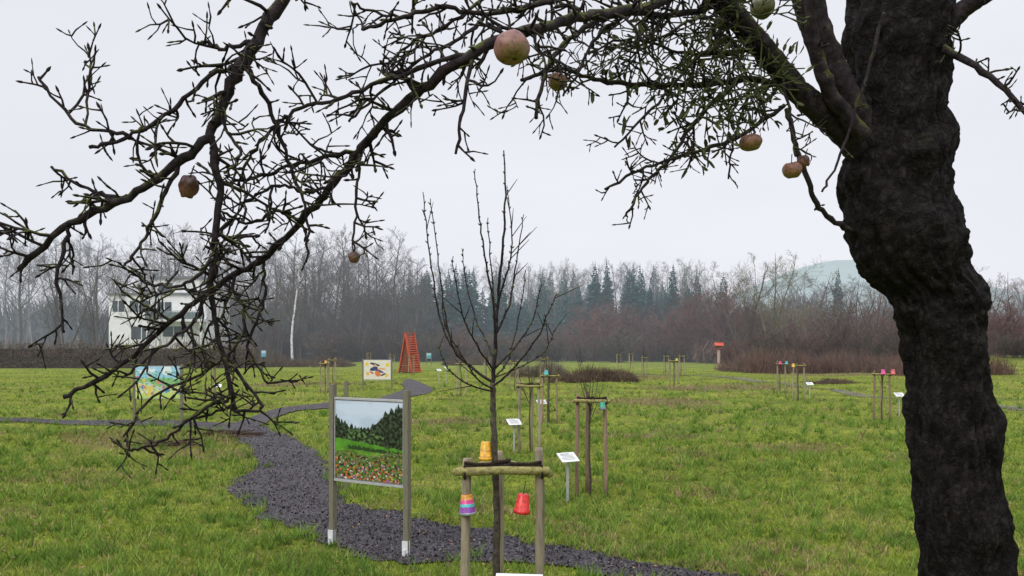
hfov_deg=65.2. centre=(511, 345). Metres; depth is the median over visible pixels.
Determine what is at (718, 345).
bird house
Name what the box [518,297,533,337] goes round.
conifer tree
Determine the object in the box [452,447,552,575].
tree stake frame
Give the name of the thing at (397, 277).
bare tree
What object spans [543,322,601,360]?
bare shrub
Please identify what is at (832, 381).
undergrowth
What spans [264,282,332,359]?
bare tree
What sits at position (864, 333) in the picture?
bare shrub
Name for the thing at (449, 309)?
conifer tree
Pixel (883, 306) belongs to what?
bare tree
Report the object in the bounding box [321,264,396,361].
bare tree
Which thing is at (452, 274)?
bare tree
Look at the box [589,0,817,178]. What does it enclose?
mistletoe
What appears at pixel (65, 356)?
hedge
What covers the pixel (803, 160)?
apple
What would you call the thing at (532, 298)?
conifer tree
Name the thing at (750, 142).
apple
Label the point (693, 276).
bare tree
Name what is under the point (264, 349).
bare shrub
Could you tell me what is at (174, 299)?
white house
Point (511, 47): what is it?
apple
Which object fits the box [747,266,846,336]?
bare tree
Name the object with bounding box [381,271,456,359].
bare tree
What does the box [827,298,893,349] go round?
bare tree
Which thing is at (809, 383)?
plant label
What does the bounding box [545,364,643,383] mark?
dead perennials
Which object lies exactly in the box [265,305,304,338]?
bare tree
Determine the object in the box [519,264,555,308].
bare tree
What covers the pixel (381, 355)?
bare shrub
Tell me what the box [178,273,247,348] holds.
bare tree
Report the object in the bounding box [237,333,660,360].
undergrowth
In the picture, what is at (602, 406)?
flower pot
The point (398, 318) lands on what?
bare tree
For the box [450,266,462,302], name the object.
conifer tree
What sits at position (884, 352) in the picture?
bare shrub
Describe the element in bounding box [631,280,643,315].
conifer tree
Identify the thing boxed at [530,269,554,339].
conifer tree
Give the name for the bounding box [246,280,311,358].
bare tree
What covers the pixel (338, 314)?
bare tree
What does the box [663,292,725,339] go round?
bare tree
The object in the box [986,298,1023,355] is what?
bare shrub
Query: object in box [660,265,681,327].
conifer tree
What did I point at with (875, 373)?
tree stake frame
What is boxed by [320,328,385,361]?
bare shrub
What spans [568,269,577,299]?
conifer tree
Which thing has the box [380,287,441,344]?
bare tree
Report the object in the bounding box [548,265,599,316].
bare tree
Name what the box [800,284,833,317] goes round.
bare tree
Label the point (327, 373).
tree stake frame
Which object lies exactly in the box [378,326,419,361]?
bare shrub
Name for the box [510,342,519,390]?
young tree
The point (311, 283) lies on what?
bare tree
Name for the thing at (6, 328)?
bare tree
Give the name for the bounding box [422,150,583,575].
young fruit tree
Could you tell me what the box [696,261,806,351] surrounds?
bare tree
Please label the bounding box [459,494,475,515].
flower pot
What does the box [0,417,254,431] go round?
path
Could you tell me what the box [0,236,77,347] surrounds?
bare tree
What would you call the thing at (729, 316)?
bare tree
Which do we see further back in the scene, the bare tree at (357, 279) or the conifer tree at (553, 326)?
the conifer tree at (553, 326)
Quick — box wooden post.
[344,380,348,488]
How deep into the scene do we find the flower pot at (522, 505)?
5.29 m
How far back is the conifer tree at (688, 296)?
144.30 m
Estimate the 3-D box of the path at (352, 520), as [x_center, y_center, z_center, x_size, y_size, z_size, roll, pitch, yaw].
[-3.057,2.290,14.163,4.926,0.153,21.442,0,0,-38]
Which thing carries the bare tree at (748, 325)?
on the ground at (698, 368)
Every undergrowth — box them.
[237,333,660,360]
[258,351,355,366]
[440,352,512,364]
[678,313,1023,363]
[714,339,888,373]
[801,377,862,383]
[849,343,1023,375]
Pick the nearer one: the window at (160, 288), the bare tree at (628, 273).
the window at (160, 288)
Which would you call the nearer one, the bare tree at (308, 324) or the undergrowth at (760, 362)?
the undergrowth at (760, 362)
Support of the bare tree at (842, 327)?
on the ground at (698, 368)
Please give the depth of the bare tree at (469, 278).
176.46 m
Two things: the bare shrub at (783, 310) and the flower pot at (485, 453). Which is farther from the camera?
the bare shrub at (783, 310)
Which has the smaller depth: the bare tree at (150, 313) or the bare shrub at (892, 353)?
the bare shrub at (892, 353)
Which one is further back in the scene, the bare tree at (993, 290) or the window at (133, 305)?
the bare tree at (993, 290)
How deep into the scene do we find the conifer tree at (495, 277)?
157.94 m
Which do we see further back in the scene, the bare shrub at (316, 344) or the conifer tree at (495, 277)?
the conifer tree at (495, 277)
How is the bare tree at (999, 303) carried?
on the ground at (698, 368)
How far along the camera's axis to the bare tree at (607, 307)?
126.71 m
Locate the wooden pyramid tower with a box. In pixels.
[398,333,420,372]
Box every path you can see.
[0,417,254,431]
[227,425,730,575]
[237,378,433,426]
[615,372,1023,409]
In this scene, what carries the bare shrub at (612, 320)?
on the ground at (698, 368)
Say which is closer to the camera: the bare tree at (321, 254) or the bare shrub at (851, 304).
the bare shrub at (851, 304)
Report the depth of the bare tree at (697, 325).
109.50 m
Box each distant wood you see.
[0,285,1023,348]
[67,285,418,348]
[399,288,715,337]
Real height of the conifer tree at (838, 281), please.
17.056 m
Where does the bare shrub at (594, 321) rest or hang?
on the ground at (698, 368)
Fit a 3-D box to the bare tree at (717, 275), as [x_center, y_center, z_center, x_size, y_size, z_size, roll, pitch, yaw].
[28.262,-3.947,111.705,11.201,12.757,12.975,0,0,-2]
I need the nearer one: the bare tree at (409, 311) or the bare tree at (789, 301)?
the bare tree at (409, 311)
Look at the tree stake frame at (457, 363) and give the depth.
35.88 m
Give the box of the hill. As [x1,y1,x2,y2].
[731,260,1022,317]
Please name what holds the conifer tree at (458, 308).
on the ground at (698, 368)
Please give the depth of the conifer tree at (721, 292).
147.79 m
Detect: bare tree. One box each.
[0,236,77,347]
[0,241,16,313]
[0,241,46,341]
[0,241,77,348]
[0,247,37,348]
[4,255,114,348]
[15,235,98,348]
[26,230,104,343]
[45,232,106,348]
[49,233,128,313]
[50,240,127,347]
[52,255,133,348]
[92,249,198,346]
[93,259,137,313]
[98,245,177,306]
[98,257,157,310]
[124,235,186,291]
[135,222,222,292]
[142,228,206,291]
[148,239,250,307]
[151,248,198,275]
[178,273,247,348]
[189,231,255,302]
[190,244,272,336]
[206,270,241,330]
[214,273,294,348]
[224,256,267,302]
[228,259,279,347]
[235,274,308,358]
[237,245,289,318]
[238,239,300,333]
[241,255,303,333]
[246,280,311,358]
[256,225,332,342]
[261,257,311,329]
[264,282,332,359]
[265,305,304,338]
[266,231,366,338]
[270,244,334,321]
[280,276,340,359]
[282,276,352,349]
[283,254,333,360]
[288,270,368,350]
[297,247,388,326]
[297,263,329,315]
[300,238,402,320]
[306,251,350,316]
[307,287,366,357]
[311,223,375,334]
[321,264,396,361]
[326,260,394,346]
[330,291,388,360]
[332,230,393,334]
[333,256,367,291]
[335,242,407,310]
[340,258,378,293]
[347,262,416,345]
[348,291,402,359]
[355,227,433,332]
[357,267,433,360]
[359,293,424,359]
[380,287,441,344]
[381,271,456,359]
[386,257,419,294]
[387,255,444,332]
[421,260,465,309]
[436,262,470,292]
[451,265,486,291]
[451,265,505,307]
[478,255,520,320]
[478,258,531,305]
[485,263,522,302]
[508,264,546,333]
[509,264,549,306]
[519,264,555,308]
[521,271,552,328]
[524,262,577,331]
[536,258,592,330]
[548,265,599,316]
[562,265,590,297]
[573,267,613,317]
[574,304,620,328]
[580,293,629,326]
[581,263,616,302]
[594,259,641,319]
[611,263,651,306]
[614,261,649,312]
[615,261,647,292]
[630,268,678,308]
[643,266,666,308]
[645,260,689,308]
[654,270,705,296]
[654,302,705,340]
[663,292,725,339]
[665,257,713,310]
[671,261,715,313]
[671,289,734,348]
[675,271,767,348]
[679,265,713,293]
[689,292,755,349]
[692,275,768,343]
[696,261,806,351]
[698,287,770,349]
[712,278,741,310]
[727,250,828,353]
[729,302,786,345]
[742,283,765,313]
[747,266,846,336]
[756,297,817,342]
[757,281,791,321]
[778,276,867,350]
[780,288,804,321]
[782,301,847,350]
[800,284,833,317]
[812,274,892,349]
[814,286,843,314]
[815,306,871,355]
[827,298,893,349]
[836,289,892,343]
[842,280,869,320]
[849,281,891,326]
[860,305,897,359]
[869,289,893,327]
[986,279,1004,317]
[988,272,1023,355]
[989,277,1023,326]
[989,282,1022,323]
[1002,278,1023,319]
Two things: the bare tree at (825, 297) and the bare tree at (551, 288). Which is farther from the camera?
the bare tree at (551, 288)
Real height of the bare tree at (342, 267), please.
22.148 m
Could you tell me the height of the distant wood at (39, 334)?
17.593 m
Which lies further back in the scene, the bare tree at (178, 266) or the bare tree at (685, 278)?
the bare tree at (178, 266)
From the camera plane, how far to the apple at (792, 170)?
2.60 m
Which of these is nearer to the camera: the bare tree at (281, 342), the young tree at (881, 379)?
the young tree at (881, 379)
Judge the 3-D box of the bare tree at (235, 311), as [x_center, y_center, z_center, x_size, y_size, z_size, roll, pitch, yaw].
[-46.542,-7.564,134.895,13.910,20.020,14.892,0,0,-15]
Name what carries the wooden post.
on the ground at (698, 368)
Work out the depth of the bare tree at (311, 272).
121.91 m
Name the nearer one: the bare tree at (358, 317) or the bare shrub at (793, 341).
the bare shrub at (793, 341)
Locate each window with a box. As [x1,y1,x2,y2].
[112,301,123,311]
[130,301,147,311]
[131,326,150,338]
[157,302,171,311]
[158,283,170,292]
[163,326,183,336]
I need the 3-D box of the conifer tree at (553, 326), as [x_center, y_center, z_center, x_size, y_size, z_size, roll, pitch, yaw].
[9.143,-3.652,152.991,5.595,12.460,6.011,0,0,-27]
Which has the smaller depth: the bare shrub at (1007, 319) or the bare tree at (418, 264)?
the bare shrub at (1007, 319)
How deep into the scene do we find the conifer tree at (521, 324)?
143.69 m
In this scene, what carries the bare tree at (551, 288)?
on the ground at (698, 368)
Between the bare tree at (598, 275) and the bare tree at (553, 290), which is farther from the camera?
the bare tree at (598, 275)
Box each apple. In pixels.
[178,165,198,198]
[348,243,360,262]
[494,26,529,65]
[548,68,566,90]
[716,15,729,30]
[739,126,762,150]
[750,0,774,19]
[782,154,802,178]
[797,149,809,167]
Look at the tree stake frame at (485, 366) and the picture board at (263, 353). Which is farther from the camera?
the picture board at (263, 353)
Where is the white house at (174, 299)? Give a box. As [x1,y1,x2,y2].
[105,276,229,348]
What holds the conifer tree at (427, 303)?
on the ground at (698, 368)
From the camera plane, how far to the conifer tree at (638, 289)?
147.47 m
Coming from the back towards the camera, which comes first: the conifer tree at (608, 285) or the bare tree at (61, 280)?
the bare tree at (61, 280)
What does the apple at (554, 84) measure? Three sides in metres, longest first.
0.070 x 0.056 x 0.055 m
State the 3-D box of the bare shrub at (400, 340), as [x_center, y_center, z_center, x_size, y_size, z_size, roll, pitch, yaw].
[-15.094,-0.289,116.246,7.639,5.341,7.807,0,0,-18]
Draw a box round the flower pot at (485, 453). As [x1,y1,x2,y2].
[479,441,491,460]
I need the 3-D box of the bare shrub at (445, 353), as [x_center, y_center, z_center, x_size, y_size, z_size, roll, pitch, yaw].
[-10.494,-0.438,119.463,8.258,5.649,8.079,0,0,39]
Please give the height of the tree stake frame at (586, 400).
1.751 m
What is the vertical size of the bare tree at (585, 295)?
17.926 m
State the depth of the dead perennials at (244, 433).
19.41 m
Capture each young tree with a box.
[206,340,215,394]
[327,344,334,378]
[450,338,467,395]
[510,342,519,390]
[517,347,544,450]
[544,340,563,422]
[572,336,604,495]
[775,342,785,393]
[791,341,808,400]
[871,345,892,420]
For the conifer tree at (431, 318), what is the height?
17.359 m
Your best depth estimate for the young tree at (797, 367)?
33.03 m
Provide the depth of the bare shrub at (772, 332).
82.55 m
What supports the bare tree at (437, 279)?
on the ground at (698, 368)
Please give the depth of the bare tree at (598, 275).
176.64 m
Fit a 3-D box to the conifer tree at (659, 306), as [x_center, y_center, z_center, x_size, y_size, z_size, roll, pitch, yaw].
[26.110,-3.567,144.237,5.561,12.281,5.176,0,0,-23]
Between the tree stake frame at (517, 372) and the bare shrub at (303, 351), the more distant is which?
the bare shrub at (303, 351)
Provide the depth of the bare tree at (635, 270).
157.32 m
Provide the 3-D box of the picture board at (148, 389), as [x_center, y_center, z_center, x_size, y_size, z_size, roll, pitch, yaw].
[-10.965,1.435,24.785,1.537,1.726,0.070,0,0,0]
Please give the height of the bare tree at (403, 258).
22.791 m
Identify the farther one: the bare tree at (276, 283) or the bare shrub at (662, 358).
the bare tree at (276, 283)
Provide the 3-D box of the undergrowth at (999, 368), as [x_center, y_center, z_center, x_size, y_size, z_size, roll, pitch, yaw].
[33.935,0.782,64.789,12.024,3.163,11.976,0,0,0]
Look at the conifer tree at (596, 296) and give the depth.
150.76 m
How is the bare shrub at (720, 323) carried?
on the ground at (698, 368)
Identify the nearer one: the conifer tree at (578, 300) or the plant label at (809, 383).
the plant label at (809, 383)
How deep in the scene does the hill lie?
702.93 m
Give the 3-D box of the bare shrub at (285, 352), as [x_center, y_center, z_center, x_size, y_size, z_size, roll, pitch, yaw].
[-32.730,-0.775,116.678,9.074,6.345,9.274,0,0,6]
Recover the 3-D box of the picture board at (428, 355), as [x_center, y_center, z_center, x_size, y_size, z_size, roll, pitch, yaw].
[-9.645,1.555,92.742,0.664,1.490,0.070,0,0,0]
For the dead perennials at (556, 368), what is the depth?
57.66 m
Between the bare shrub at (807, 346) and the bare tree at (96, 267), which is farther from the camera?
the bare tree at (96, 267)
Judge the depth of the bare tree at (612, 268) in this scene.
150.07 m
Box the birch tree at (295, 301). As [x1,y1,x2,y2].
[273,249,319,358]
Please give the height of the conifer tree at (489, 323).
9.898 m
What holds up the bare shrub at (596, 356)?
on the ground at (698, 368)
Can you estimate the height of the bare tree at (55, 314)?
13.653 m
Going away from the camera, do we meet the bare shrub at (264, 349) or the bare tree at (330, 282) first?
the bare shrub at (264, 349)
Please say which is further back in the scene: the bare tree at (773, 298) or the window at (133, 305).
the bare tree at (773, 298)
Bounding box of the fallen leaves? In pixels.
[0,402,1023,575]
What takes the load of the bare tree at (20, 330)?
on the ground at (698, 368)
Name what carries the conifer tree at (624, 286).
on the ground at (698, 368)
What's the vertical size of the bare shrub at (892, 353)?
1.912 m
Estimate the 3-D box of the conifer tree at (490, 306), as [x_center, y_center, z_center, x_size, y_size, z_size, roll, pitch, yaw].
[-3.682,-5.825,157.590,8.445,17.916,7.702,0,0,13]
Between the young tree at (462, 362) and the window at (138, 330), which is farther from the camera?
the window at (138, 330)
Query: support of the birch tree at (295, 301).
on the ground at (698, 368)
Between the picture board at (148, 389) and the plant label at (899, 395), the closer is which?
the picture board at (148, 389)
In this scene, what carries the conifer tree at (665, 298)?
on the ground at (698, 368)
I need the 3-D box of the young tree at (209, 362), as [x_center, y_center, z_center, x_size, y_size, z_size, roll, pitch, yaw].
[-12.691,0.865,33.853,0.558,2.842,0.686,0,0,26]
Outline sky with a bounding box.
[0,0,1023,323]
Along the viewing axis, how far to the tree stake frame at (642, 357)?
59.73 m
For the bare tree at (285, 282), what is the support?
on the ground at (698, 368)
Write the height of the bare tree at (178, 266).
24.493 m
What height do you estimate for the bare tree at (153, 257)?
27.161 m
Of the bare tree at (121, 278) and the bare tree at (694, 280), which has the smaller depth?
the bare tree at (694, 280)
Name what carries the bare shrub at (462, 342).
on the ground at (698, 368)
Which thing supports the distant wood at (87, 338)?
on the ground at (698, 368)
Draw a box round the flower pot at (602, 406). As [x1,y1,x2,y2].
[599,398,605,409]
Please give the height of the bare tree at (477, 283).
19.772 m
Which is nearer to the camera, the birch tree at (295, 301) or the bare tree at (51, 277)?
the birch tree at (295, 301)
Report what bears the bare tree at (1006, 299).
on the ground at (698, 368)
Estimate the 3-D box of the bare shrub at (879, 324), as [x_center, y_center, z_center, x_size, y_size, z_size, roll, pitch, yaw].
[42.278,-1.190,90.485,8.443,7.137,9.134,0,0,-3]
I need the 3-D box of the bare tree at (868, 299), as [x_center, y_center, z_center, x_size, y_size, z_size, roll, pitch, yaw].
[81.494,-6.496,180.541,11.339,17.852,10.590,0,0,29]
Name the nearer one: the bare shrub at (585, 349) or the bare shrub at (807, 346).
the bare shrub at (807, 346)
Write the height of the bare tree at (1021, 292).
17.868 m
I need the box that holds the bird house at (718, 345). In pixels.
[714,342,723,367]
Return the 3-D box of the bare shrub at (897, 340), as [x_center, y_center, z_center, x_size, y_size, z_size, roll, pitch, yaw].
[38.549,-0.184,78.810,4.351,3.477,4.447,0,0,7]
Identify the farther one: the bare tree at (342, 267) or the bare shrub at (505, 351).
the bare tree at (342, 267)
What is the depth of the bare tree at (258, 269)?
119.73 m
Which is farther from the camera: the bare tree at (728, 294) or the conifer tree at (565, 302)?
the bare tree at (728, 294)
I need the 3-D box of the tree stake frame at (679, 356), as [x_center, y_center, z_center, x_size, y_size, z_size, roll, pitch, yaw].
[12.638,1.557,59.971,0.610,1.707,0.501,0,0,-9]
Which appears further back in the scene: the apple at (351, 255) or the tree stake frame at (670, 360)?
the tree stake frame at (670, 360)
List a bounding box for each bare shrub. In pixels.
[224,340,262,348]
[238,329,288,360]
[249,340,278,361]
[257,330,305,358]
[258,319,316,359]
[293,335,312,360]
[301,330,354,358]
[302,328,353,358]
[318,320,372,360]
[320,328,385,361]
[346,330,386,359]
[365,338,388,359]
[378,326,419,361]
[382,327,433,356]
[395,328,449,361]
[413,321,467,360]
[423,326,468,360]
[431,318,499,360]
[462,340,484,357]
[470,336,513,359]
[475,330,533,361]
[503,335,531,360]
[511,332,536,360]
[515,332,572,361]
[529,323,574,360]
[534,332,572,361]
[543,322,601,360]
[563,302,623,360]
[568,339,594,361]
[576,304,626,360]
[580,324,642,360]
[582,334,610,360]
[584,319,643,361]
[603,302,638,360]
[627,332,659,360]
[632,331,666,361]
[635,302,705,361]
[643,324,692,360]
[653,339,678,361]
[658,316,705,361]
[666,294,741,349]
[701,308,744,341]
[709,304,772,345]
[711,341,749,364]
[722,333,762,358]
[727,294,800,343]
[727,326,792,356]
[737,326,788,356]
[758,335,809,358]
[762,295,807,329]
[769,325,827,356]
[785,305,853,360]
[788,329,826,359]
[794,300,854,333]
[800,297,870,352]
[804,342,837,359]
[807,323,862,359]
[829,321,889,358]
[840,303,899,359]
[842,342,864,358]
[846,322,887,355]
[861,338,895,359]
[879,328,899,356]
[879,343,897,360]
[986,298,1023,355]
[987,295,1023,347]
[987,313,1005,355]
[987,330,1022,357]
[988,346,996,355]
[997,335,1023,357]
[1008,335,1023,357]
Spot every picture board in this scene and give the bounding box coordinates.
[133,364,182,419]
[261,350,266,361]
[328,384,410,555]
[362,359,391,389]
[426,353,431,364]
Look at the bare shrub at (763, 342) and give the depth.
82.27 m
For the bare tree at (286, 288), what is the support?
on the ground at (698, 368)
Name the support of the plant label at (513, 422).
on the ground at (698, 368)
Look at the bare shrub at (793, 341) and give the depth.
81.47 m
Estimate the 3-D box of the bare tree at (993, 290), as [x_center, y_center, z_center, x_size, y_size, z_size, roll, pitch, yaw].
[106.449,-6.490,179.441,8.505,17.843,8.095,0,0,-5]
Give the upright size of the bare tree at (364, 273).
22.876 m
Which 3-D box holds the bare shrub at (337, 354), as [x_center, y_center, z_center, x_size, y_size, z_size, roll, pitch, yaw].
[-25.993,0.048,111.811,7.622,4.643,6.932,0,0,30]
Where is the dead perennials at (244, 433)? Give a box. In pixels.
[136,429,266,446]
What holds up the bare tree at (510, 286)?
on the ground at (698, 368)
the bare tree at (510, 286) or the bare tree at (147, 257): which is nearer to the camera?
the bare tree at (147, 257)
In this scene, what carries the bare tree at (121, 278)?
on the ground at (698, 368)
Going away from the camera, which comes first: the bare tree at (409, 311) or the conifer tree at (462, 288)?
the bare tree at (409, 311)
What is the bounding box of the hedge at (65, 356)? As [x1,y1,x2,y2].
[0,333,258,367]
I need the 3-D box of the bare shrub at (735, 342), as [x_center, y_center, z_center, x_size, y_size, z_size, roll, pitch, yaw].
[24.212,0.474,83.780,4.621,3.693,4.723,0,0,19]
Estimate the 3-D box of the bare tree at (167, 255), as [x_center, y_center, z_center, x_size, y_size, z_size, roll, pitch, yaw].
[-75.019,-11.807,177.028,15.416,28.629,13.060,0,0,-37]
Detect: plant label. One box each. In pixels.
[496,573,542,575]
[506,419,521,451]
[556,452,579,501]
[806,382,813,397]
[894,393,903,416]
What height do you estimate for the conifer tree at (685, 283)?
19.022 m
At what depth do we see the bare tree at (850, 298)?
181.71 m
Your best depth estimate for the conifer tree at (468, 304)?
142.92 m
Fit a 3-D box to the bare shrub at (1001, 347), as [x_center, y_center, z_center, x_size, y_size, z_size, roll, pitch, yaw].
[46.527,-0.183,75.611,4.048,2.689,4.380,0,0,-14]
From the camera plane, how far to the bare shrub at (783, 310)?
108.70 m
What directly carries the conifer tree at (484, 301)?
on the ground at (698, 368)
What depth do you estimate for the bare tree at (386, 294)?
121.75 m
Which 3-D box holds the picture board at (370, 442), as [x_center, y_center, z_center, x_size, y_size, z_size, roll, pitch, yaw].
[-1.605,1.423,8.909,1.133,1.954,0.094,0,0,30]
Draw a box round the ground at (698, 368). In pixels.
[0,356,1023,575]
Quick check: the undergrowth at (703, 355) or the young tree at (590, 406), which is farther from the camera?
the undergrowth at (703, 355)
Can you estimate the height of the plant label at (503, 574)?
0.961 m
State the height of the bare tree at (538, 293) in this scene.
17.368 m
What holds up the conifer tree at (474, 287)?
on the ground at (698, 368)
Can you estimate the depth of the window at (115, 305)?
107.97 m
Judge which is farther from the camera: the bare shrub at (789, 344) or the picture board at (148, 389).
the bare shrub at (789, 344)
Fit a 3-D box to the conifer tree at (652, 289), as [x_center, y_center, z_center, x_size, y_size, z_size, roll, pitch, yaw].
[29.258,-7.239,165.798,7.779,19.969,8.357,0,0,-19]
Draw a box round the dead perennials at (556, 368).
[511,359,570,377]
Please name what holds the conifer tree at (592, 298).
on the ground at (698, 368)
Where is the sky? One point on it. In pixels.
(706, 219)
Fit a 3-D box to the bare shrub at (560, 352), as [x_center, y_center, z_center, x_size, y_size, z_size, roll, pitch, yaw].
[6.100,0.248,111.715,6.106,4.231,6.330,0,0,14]
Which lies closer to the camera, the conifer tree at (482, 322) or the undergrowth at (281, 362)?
the undergrowth at (281, 362)
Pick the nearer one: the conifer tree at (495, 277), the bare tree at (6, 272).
the bare tree at (6, 272)
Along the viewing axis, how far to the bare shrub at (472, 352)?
122.14 m
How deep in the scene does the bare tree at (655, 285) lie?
157.65 m
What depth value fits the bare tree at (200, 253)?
138.47 m
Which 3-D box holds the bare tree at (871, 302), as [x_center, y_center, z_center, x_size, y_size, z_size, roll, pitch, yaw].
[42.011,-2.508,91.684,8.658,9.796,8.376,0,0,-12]
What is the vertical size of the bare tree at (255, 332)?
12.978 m
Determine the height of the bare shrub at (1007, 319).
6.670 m
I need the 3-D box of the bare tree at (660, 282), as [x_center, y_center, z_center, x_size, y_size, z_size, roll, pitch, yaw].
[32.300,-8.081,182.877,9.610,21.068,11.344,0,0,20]
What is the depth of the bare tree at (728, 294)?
175.79 m
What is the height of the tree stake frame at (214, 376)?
1.740 m
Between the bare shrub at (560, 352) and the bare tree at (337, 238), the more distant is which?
the bare tree at (337, 238)
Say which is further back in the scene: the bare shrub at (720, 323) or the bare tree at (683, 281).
the bare tree at (683, 281)
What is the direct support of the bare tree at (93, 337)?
on the ground at (698, 368)
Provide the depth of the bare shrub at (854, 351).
80.14 m
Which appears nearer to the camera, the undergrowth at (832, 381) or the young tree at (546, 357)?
the young tree at (546, 357)
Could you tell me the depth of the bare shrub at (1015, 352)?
75.13 m
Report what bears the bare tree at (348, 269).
on the ground at (698, 368)
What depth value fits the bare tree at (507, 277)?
181.73 m
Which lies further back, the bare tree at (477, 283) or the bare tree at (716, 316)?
the bare tree at (477, 283)
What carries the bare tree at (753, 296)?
on the ground at (698, 368)
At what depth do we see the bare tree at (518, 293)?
158.94 m
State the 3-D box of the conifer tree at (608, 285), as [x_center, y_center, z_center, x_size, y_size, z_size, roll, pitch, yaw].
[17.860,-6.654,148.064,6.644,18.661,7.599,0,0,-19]
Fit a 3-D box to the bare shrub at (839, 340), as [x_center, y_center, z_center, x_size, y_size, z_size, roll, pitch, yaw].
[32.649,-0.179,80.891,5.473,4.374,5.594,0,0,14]
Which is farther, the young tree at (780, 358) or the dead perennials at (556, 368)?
the dead perennials at (556, 368)
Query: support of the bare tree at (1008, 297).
on the ground at (698, 368)
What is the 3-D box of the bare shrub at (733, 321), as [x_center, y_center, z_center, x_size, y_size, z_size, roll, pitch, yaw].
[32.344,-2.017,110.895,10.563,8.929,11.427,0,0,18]
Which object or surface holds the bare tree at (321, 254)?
on the ground at (698, 368)
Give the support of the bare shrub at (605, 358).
on the ground at (698, 368)
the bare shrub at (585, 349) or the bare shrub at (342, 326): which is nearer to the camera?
the bare shrub at (585, 349)
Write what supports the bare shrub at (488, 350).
on the ground at (698, 368)
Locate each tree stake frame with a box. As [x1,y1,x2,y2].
[203,364,215,397]
[319,361,329,392]
[327,358,336,383]
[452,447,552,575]
[455,362,466,395]
[484,357,490,377]
[508,360,518,390]
[515,380,542,452]
[539,357,548,382]
[540,372,559,423]
[572,390,610,496]
[641,356,647,376]
[663,355,669,373]
[668,359,678,385]
[678,355,684,375]
[776,361,785,393]
[791,363,805,400]
[871,369,892,421]
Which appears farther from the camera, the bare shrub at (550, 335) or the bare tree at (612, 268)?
the bare tree at (612, 268)
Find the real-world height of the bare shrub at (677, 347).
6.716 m
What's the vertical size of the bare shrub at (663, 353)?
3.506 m
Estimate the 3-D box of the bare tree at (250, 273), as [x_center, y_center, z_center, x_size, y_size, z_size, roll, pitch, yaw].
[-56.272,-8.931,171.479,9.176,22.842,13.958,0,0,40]
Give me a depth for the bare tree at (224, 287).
117.92 m
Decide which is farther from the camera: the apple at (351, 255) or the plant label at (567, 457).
the plant label at (567, 457)
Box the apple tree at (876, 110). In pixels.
[0,0,1023,575]
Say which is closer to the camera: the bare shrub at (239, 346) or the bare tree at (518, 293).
the bare shrub at (239, 346)
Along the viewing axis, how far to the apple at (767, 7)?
2.69 m
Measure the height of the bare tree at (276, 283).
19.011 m
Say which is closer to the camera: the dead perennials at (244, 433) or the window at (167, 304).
the dead perennials at (244, 433)
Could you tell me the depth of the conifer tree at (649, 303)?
143.78 m
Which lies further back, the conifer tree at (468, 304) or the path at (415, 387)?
the conifer tree at (468, 304)
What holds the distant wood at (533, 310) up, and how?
on the ground at (698, 368)
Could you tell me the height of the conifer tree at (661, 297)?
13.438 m
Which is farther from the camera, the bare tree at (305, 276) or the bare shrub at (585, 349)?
the bare tree at (305, 276)
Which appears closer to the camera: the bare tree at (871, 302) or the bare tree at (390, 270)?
the bare tree at (871, 302)
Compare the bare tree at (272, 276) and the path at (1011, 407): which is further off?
the bare tree at (272, 276)
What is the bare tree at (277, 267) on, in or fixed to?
on the ground at (698, 368)
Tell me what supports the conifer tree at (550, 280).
on the ground at (698, 368)
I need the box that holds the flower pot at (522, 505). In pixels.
[513,481,529,514]
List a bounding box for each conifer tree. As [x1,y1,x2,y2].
[402,278,420,338]
[415,271,440,336]
[415,274,438,332]
[429,280,447,335]
[436,270,458,339]
[442,285,454,326]
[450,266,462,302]
[450,278,467,348]
[453,271,484,349]
[457,266,467,316]
[467,266,482,346]
[477,304,484,340]
[478,288,490,339]
[484,277,502,333]
[486,270,497,323]
[486,272,511,340]
[487,310,493,335]
[505,300,515,340]
[507,302,526,343]
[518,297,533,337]
[528,282,535,311]
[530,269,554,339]
[539,296,550,340]
[546,272,555,301]
[551,301,562,333]
[554,282,576,337]
[566,288,574,312]
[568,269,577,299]
[572,283,589,334]
[583,265,602,329]
[584,274,601,326]
[600,262,618,330]
[616,270,643,336]
[620,275,626,307]
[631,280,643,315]
[635,267,648,333]
[640,272,647,308]
[642,286,658,334]
[646,266,659,307]
[653,293,664,327]
[658,291,664,315]
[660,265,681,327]
[661,286,674,330]
[680,271,690,294]
[680,286,698,328]
[691,272,703,321]
[716,275,727,320]
[828,268,845,322]
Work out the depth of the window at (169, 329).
107.97 m
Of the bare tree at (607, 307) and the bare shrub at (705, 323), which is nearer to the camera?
the bare shrub at (705, 323)
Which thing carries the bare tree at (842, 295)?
on the ground at (698, 368)
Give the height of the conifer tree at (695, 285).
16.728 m
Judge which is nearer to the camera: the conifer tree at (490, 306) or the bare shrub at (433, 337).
the bare shrub at (433, 337)

